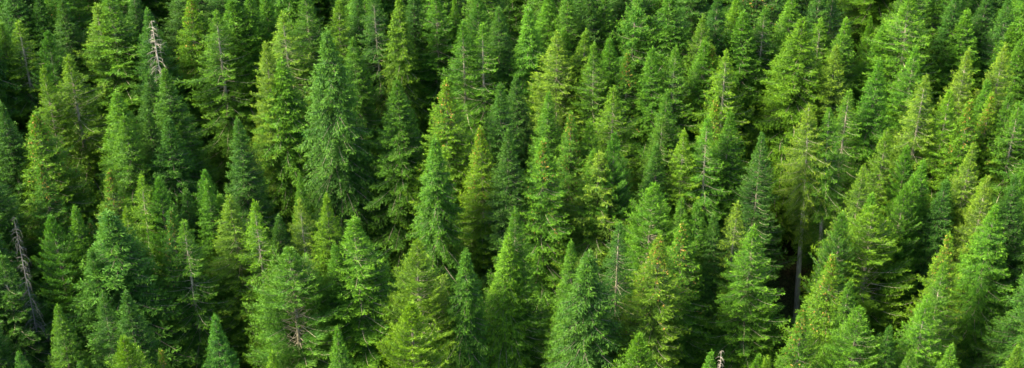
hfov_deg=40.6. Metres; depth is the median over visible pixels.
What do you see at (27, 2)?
spruce tree
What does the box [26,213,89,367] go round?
fir tree
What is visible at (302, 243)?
spruce tree
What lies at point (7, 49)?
spruce tree
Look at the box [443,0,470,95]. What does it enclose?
spruce tree
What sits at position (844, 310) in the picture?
spruce tree
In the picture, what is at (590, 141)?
spruce tree
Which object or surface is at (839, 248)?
fir tree
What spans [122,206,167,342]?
spruce tree
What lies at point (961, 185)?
spruce tree
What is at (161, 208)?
fir tree
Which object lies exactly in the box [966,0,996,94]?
spruce tree
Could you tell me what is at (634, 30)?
spruce tree
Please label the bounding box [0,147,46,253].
spruce tree
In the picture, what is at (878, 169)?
spruce tree
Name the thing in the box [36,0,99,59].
spruce tree
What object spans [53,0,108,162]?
spruce tree
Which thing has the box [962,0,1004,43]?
spruce tree
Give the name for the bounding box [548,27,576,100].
spruce tree
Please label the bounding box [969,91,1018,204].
spruce tree
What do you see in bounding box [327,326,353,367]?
spruce tree
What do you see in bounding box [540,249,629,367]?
spruce tree
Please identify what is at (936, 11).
spruce tree
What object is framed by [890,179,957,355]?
spruce tree
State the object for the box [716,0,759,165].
spruce tree
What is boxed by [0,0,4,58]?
spruce tree
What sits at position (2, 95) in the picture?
spruce tree
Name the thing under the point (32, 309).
dead tree
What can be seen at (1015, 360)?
spruce tree
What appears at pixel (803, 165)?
spruce tree
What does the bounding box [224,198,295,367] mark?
spruce tree
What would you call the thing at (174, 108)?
spruce tree
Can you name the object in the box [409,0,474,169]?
spruce tree
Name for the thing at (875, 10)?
spruce tree
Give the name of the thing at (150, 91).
spruce tree
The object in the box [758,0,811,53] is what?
spruce tree
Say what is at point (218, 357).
spruce tree
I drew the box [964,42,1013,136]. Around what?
spruce tree
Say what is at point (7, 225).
spruce tree
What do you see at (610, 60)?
spruce tree
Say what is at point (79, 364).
spruce tree
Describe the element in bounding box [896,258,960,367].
spruce tree
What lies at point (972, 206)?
spruce tree
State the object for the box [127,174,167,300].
spruce tree
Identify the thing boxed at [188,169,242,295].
fir tree
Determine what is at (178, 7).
spruce tree
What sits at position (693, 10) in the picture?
spruce tree
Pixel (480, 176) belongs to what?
spruce tree
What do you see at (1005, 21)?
spruce tree
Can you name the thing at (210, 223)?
spruce tree
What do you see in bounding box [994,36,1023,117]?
spruce tree
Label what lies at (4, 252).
spruce tree
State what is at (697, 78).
spruce tree
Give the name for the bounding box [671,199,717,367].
spruce tree
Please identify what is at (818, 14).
spruce tree
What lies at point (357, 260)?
spruce tree
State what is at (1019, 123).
spruce tree
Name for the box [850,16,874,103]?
fir tree
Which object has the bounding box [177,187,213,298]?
spruce tree
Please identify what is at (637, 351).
fir tree
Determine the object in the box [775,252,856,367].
spruce tree
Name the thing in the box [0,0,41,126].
spruce tree
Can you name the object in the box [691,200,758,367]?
spruce tree
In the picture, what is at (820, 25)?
spruce tree
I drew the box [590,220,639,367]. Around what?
spruce tree
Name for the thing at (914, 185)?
spruce tree
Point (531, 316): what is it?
spruce tree
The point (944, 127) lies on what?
spruce tree
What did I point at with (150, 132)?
spruce tree
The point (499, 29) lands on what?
spruce tree
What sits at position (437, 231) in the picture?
spruce tree
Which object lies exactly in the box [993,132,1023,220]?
spruce tree
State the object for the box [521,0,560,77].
spruce tree
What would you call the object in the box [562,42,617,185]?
spruce tree
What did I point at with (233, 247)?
spruce tree
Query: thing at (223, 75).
spruce tree
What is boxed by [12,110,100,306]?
spruce tree
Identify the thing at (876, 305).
fir tree
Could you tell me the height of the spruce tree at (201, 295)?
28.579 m
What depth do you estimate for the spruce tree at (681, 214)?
141.03 m
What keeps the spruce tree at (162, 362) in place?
on the ground at (781, 282)
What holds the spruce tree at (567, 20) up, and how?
on the ground at (781, 282)
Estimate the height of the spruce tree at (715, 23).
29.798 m
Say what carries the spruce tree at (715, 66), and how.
on the ground at (781, 282)
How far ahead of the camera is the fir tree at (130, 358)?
125.12 m
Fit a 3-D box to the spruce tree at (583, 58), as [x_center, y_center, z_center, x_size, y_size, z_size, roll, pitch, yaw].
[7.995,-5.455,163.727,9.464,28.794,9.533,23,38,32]
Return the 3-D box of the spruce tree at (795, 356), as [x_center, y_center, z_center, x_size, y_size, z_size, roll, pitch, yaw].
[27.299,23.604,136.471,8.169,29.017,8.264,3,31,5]
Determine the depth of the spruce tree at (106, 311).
130.65 m
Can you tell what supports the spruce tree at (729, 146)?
on the ground at (781, 282)
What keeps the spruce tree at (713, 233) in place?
on the ground at (781, 282)
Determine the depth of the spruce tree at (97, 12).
161.00 m
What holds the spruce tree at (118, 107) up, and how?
on the ground at (781, 282)
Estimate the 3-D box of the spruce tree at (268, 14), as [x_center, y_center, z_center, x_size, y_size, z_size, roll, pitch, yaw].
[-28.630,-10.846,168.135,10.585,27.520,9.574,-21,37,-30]
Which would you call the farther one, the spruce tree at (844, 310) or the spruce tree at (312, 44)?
the spruce tree at (312, 44)
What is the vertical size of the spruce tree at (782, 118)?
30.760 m
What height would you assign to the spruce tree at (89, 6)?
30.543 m
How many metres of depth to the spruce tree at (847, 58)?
159.81 m
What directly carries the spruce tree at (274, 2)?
on the ground at (781, 282)
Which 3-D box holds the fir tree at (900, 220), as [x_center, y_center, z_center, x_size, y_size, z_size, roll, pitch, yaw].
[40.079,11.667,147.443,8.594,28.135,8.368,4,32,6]
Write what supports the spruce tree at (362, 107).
on the ground at (781, 282)
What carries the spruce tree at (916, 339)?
on the ground at (781, 282)
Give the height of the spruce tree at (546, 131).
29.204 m
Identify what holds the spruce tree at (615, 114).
on the ground at (781, 282)
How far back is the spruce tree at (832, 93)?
156.85 m
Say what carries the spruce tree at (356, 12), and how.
on the ground at (781, 282)
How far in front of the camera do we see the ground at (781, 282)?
164.37 m
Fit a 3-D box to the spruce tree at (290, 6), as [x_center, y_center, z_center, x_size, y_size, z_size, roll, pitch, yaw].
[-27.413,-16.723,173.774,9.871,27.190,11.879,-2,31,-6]
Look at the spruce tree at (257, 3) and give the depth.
181.29 m
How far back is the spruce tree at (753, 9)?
165.70 m
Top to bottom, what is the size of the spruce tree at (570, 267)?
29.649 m
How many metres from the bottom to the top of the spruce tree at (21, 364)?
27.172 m
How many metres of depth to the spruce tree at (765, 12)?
161.97 m
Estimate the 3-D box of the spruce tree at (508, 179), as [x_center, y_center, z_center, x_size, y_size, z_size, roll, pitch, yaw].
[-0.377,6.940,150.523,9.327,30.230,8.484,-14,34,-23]
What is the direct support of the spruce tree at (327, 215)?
on the ground at (781, 282)
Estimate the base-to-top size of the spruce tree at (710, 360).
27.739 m
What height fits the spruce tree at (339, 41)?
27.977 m
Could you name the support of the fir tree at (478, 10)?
on the ground at (781, 282)
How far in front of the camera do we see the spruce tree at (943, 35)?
161.40 m
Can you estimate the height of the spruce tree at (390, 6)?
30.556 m
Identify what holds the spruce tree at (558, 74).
on the ground at (781, 282)
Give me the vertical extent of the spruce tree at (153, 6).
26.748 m
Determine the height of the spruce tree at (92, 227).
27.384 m
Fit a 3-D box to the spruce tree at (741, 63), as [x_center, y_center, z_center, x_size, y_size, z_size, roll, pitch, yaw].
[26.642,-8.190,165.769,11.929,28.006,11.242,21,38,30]
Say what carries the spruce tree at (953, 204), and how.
on the ground at (781, 282)
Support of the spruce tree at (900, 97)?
on the ground at (781, 282)
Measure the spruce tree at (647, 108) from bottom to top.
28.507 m
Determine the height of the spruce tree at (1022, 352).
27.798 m
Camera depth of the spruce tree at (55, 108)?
153.06 m
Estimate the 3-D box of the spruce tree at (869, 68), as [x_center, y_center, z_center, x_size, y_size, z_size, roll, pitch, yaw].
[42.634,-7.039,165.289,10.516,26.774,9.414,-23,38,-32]
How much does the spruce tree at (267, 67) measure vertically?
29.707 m
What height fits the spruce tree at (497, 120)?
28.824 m
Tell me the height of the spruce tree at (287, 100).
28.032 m
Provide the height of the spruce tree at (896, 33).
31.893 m
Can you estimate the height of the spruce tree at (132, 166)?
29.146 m
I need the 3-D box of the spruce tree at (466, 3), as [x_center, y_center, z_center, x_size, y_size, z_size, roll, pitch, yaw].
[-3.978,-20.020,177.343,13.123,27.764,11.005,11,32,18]
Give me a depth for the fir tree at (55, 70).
159.03 m
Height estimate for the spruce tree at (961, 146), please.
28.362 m
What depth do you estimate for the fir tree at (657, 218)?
142.50 m
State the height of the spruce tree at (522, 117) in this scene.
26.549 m
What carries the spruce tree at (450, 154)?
on the ground at (781, 282)
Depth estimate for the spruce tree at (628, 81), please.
157.88 m
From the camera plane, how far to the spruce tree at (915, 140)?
151.54 m
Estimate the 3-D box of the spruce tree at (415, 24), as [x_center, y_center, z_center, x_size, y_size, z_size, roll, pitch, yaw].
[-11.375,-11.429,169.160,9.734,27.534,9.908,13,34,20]
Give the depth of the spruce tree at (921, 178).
143.52 m
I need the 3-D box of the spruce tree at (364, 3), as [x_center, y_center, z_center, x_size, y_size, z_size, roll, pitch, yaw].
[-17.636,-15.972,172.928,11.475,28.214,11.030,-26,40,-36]
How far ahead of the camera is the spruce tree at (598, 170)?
147.33 m
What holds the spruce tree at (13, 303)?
on the ground at (781, 282)
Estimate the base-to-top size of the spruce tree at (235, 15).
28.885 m
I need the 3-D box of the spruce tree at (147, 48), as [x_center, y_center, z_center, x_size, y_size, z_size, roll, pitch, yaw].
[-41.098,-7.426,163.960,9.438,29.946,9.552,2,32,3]
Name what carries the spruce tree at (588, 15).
on the ground at (781, 282)
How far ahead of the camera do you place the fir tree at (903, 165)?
145.98 m
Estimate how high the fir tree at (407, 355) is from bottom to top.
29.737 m
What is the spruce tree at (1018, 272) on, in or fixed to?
on the ground at (781, 282)
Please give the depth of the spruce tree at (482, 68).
160.04 m
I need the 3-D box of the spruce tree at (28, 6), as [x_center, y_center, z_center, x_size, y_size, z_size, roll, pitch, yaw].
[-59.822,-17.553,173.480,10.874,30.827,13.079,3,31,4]
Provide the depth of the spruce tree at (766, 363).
127.29 m
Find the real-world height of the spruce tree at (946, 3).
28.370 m
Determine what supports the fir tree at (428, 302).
on the ground at (781, 282)
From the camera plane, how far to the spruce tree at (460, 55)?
159.88 m
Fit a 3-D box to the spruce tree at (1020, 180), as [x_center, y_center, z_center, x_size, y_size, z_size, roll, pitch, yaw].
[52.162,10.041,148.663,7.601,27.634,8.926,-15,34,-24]
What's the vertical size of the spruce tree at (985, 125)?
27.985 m
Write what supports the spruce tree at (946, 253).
on the ground at (781, 282)
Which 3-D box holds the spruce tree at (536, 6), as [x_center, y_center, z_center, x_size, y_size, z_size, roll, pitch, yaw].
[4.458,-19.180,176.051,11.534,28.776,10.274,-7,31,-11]
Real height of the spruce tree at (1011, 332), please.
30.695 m
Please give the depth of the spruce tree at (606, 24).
163.09 m
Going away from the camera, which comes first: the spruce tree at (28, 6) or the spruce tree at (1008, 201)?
the spruce tree at (1008, 201)
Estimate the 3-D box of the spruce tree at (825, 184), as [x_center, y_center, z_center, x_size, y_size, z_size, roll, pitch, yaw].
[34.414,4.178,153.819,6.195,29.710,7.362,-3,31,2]
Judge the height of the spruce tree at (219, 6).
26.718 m
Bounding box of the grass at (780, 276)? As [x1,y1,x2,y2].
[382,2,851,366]
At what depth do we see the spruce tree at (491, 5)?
166.87 m
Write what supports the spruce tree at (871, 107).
on the ground at (781, 282)
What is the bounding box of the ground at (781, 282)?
[93,0,861,367]
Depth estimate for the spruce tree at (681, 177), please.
148.75 m
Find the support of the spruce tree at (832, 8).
on the ground at (781, 282)
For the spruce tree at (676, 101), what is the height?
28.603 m
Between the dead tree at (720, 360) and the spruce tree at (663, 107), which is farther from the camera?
the spruce tree at (663, 107)
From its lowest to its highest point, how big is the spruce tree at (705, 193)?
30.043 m
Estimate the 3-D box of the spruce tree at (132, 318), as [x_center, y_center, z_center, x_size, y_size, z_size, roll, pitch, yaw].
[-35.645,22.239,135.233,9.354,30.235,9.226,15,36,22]
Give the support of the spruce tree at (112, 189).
on the ground at (781, 282)
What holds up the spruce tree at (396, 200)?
on the ground at (781, 282)
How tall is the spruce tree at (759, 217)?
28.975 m
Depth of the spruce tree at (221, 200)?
142.55 m
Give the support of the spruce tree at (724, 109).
on the ground at (781, 282)
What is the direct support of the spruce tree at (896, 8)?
on the ground at (781, 282)
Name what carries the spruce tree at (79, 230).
on the ground at (781, 282)
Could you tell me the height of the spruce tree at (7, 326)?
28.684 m
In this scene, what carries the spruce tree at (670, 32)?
on the ground at (781, 282)
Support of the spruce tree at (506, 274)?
on the ground at (781, 282)
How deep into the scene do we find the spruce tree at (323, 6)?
186.85 m
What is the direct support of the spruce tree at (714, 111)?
on the ground at (781, 282)
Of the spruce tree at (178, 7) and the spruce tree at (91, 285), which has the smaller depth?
the spruce tree at (91, 285)
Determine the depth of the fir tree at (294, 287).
136.27 m
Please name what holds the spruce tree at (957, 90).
on the ground at (781, 282)
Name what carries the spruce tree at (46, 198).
on the ground at (781, 282)
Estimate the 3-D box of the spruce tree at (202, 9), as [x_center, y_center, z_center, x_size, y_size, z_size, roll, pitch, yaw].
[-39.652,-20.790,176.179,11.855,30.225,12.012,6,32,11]
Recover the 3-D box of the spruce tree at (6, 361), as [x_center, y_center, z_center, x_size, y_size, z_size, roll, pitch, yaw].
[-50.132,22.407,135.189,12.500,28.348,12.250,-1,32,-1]
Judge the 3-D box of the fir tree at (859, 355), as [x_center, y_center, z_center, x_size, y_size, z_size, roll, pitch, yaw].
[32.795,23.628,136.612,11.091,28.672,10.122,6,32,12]
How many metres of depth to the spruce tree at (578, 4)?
165.43 m
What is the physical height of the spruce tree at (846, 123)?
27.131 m
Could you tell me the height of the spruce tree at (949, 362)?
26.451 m
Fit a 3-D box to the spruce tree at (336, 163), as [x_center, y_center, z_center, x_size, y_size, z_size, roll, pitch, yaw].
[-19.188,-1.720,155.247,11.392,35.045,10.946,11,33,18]
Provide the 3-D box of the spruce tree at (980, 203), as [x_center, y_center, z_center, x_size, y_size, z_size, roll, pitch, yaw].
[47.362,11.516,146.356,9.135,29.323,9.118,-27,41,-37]
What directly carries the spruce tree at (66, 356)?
on the ground at (781, 282)
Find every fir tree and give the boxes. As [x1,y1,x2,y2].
[16,30,107,187]
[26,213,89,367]
[104,335,155,367]
[138,176,203,307]
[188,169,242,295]
[240,245,356,367]
[368,300,460,367]
[372,238,468,367]
[445,0,509,130]
[578,131,641,307]
[605,332,667,367]
[607,181,675,333]
[751,353,763,367]
[787,210,870,329]
[799,204,916,362]
[810,305,889,367]
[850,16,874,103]
[859,182,923,356]
[875,145,926,233]
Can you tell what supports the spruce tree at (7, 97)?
on the ground at (781, 282)
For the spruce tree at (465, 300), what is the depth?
136.31 m
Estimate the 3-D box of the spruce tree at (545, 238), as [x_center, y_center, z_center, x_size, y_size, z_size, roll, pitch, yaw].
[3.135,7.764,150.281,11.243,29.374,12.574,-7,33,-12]
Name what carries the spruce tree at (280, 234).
on the ground at (781, 282)
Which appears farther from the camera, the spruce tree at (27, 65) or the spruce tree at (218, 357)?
the spruce tree at (27, 65)
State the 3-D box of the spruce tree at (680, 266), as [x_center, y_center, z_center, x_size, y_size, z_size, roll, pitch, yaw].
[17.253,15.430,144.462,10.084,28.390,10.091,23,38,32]
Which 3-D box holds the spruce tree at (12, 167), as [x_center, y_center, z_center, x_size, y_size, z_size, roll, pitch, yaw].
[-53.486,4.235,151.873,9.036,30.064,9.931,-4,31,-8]
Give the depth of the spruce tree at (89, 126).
154.81 m
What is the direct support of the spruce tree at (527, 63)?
on the ground at (781, 282)
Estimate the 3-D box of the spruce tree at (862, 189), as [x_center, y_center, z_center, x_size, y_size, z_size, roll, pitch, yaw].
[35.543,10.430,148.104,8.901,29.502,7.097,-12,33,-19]
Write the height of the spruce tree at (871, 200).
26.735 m
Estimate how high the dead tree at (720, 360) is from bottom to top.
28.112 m
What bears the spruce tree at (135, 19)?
on the ground at (781, 282)
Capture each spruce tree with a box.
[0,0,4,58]
[0,0,41,38]
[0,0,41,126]
[0,23,38,151]
[0,49,32,144]
[0,87,35,164]
[0,101,41,265]
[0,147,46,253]
[0,177,53,336]
[0,235,44,341]
[0,251,77,367]
[0,277,46,365]
[0,320,37,367]
[1,0,48,23]
[1,19,67,165]
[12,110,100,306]
[15,350,30,367]
[24,159,77,323]
[29,0,58,96]
[34,67,103,232]
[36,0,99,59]
[43,54,118,226]
[44,303,94,367]
[48,207,208,367]
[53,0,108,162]
[56,204,98,350]
[69,0,128,59]
[73,3,140,164]
[75,0,188,173]
[77,360,85,367]
[78,249,122,367]
[81,217,117,353]
[85,0,170,80]
[89,289,123,367]
[93,169,146,247]
[95,91,148,221]
[107,289,161,367]
[110,112,158,243]
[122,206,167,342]
[125,0,170,108]
[126,0,182,93]
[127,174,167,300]
[129,7,205,167]
[132,71,192,156]
[138,107,179,248]
[145,115,201,260]
[152,67,224,201]
[153,206,229,367]
[155,348,174,367]
[157,219,243,367]
[158,0,214,94]
[160,0,216,123]
[172,0,227,179]
[173,10,265,204]
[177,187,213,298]
[187,0,278,206]
[195,178,246,366]
[200,0,259,54]
[201,313,239,367]
[202,194,270,367]
[205,193,258,367]
[211,0,262,9]
[223,116,281,277]
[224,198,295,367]
[226,0,279,188]
[239,10,324,200]
[245,42,314,237]
[251,56,325,247]
[255,0,303,128]
[256,214,309,361]
[259,0,322,85]
[265,0,322,80]
[266,197,326,343]
[266,348,280,367]
[284,0,339,128]
[289,170,317,298]
[292,27,390,298]
[299,192,372,347]
[306,215,427,367]
[308,242,371,365]
[310,0,376,177]
[311,0,339,39]
[327,0,385,54]
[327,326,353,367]
[337,36,392,229]
[340,0,422,152]
[341,0,392,84]
[344,0,387,127]
[362,77,429,294]
[376,0,431,204]
[376,0,441,64]
[385,0,442,135]
[399,77,476,273]
[400,135,470,349]
[404,0,460,76]
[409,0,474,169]
[434,21,489,208]
[434,247,495,367]
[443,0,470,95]
[447,0,519,70]
[452,124,506,332]
[453,21,507,210]
[454,0,517,77]
[463,6,521,174]
[466,82,528,222]
[475,127,548,331]
[478,206,553,367]
[480,232,537,367]
[494,75,537,177]
[502,0,539,53]
[505,4,547,163]
[511,136,578,359]
[514,0,574,63]
[520,91,563,223]
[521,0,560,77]
[521,30,597,196]
[540,239,598,367]
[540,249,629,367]
[543,0,581,90]
[543,110,586,293]
[544,150,641,352]
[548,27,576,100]
[553,28,603,147]
[553,148,613,299]
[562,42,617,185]
[563,0,617,46]
[564,118,612,240]
[572,0,613,79]
[580,84,642,222]
[583,35,631,142]
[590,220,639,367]
[591,0,625,72]
[594,0,665,124]
[599,49,648,211]
[601,0,658,64]
[607,233,691,367]
[622,45,673,191]
[625,115,684,215]
[628,88,689,218]
[628,142,675,268]
[631,0,693,132]
[637,45,701,191]
[639,0,667,56]
[647,219,714,367]
[651,128,705,240]
[658,197,698,329]
[665,0,719,53]
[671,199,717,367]
[672,37,727,173]
[672,114,739,253]
[676,14,715,103]
[681,0,735,105]
[681,45,725,167]
[681,48,754,221]
[684,212,730,367]
[689,97,737,208]
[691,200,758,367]
[694,223,790,367]
[699,108,750,259]
[700,0,762,45]
[701,349,715,367]
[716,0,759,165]
[717,8,768,202]
[721,130,794,331]
[723,0,782,83]
[732,16,825,245]
[738,6,781,165]
[746,0,800,166]
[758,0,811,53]
[761,354,771,367]
[771,103,832,324]
[773,303,820,367]
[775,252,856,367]
[781,17,847,136]
[783,88,870,278]
[784,43,855,254]
[796,0,828,13]
[799,0,833,76]
[799,107,849,279]
[803,163,872,303]
[811,278,864,366]
[818,57,892,235]
[819,16,860,164]
[822,128,897,248]
[823,0,853,88]
[825,0,902,51]
[845,0,943,182]
[848,24,895,142]
[849,0,938,111]
[850,192,882,331]
[851,0,919,80]
[868,323,898,367]
[872,73,950,208]
[875,173,927,334]
[880,158,931,332]
[881,44,936,174]
[882,0,977,24]
[889,294,946,367]
[890,87,962,216]
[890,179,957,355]
[895,230,968,367]
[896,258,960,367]
[898,177,956,326]
[899,347,916,367]
[907,0,946,114]
[916,48,974,184]
[918,0,967,112]
[922,8,982,134]
[924,0,966,50]
[927,98,985,235]
[935,343,959,367]
[945,175,1001,344]
[945,203,1018,367]
[947,142,980,293]
[950,174,993,272]
[955,79,1001,141]
[959,174,1023,331]
[960,274,1023,367]
[961,91,1001,201]
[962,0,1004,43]
[964,0,1015,116]
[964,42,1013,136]
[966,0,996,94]
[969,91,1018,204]
[972,22,1017,109]
[976,100,1023,211]
[978,0,1018,64]
[983,240,1023,366]
[993,0,1023,45]
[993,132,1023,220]
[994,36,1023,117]
[996,33,1023,139]
[997,168,1023,298]
[1000,344,1021,367]
[1004,97,1023,181]
[1007,331,1023,367]
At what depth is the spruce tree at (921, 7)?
162.31 m
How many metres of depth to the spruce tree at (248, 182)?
148.76 m
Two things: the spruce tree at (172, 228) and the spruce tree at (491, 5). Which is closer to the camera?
the spruce tree at (172, 228)
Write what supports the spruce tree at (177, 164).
on the ground at (781, 282)
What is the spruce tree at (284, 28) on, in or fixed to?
on the ground at (781, 282)
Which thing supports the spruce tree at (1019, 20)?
on the ground at (781, 282)
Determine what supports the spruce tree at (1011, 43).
on the ground at (781, 282)
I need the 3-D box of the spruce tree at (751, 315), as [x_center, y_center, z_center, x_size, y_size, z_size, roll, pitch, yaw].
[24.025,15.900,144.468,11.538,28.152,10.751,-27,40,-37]
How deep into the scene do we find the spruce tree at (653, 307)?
137.01 m
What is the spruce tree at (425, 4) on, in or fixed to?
on the ground at (781, 282)
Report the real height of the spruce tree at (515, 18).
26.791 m
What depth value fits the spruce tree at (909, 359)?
129.31 m
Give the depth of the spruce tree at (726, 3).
175.81 m
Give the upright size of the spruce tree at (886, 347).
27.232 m
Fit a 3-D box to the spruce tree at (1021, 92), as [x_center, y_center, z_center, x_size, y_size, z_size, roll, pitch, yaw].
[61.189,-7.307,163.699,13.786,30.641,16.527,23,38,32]
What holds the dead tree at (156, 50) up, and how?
on the ground at (781, 282)
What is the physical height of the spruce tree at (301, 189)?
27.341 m
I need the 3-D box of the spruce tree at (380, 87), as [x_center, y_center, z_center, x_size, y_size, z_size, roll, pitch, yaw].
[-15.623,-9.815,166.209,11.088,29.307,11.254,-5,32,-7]
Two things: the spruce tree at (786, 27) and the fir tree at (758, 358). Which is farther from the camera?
the spruce tree at (786, 27)
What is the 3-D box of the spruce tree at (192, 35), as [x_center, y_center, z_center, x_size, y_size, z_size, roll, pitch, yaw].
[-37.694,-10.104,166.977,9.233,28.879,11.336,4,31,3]
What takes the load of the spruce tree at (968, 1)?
on the ground at (781, 282)
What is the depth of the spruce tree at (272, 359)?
128.44 m
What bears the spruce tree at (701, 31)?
on the ground at (781, 282)
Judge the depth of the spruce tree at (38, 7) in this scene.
164.39 m
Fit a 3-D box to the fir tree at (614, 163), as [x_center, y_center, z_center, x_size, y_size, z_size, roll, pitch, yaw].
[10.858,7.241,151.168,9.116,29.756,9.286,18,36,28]
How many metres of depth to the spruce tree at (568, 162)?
149.11 m
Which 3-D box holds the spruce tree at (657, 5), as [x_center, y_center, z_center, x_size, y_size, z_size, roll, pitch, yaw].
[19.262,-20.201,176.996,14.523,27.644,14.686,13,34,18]
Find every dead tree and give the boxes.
[11,217,53,367]
[144,20,177,98]
[717,350,724,367]
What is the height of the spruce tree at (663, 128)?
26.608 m
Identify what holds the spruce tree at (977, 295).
on the ground at (781, 282)
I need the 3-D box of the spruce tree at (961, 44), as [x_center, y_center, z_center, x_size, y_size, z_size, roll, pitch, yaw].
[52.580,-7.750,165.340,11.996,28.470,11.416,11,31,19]
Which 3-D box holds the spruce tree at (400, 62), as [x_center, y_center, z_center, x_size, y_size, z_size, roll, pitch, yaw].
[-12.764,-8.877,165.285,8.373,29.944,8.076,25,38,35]
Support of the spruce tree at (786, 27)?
on the ground at (781, 282)
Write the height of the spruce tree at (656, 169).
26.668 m
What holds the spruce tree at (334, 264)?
on the ground at (781, 282)
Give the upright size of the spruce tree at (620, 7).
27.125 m
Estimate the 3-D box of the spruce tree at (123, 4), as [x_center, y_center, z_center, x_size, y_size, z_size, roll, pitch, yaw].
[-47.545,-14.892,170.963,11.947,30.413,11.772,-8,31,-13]
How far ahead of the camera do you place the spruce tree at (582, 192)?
148.03 m
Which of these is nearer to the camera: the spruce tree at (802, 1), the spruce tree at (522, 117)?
the spruce tree at (522, 117)
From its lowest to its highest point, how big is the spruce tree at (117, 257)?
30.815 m
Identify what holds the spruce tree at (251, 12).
on the ground at (781, 282)
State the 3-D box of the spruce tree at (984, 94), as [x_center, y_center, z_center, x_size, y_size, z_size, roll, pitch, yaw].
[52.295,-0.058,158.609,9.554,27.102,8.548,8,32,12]
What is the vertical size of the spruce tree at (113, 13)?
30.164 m
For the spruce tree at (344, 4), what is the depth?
173.74 m
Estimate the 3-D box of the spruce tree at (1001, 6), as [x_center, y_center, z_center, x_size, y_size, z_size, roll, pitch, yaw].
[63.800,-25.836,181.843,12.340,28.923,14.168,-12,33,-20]
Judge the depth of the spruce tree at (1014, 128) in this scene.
149.69 m

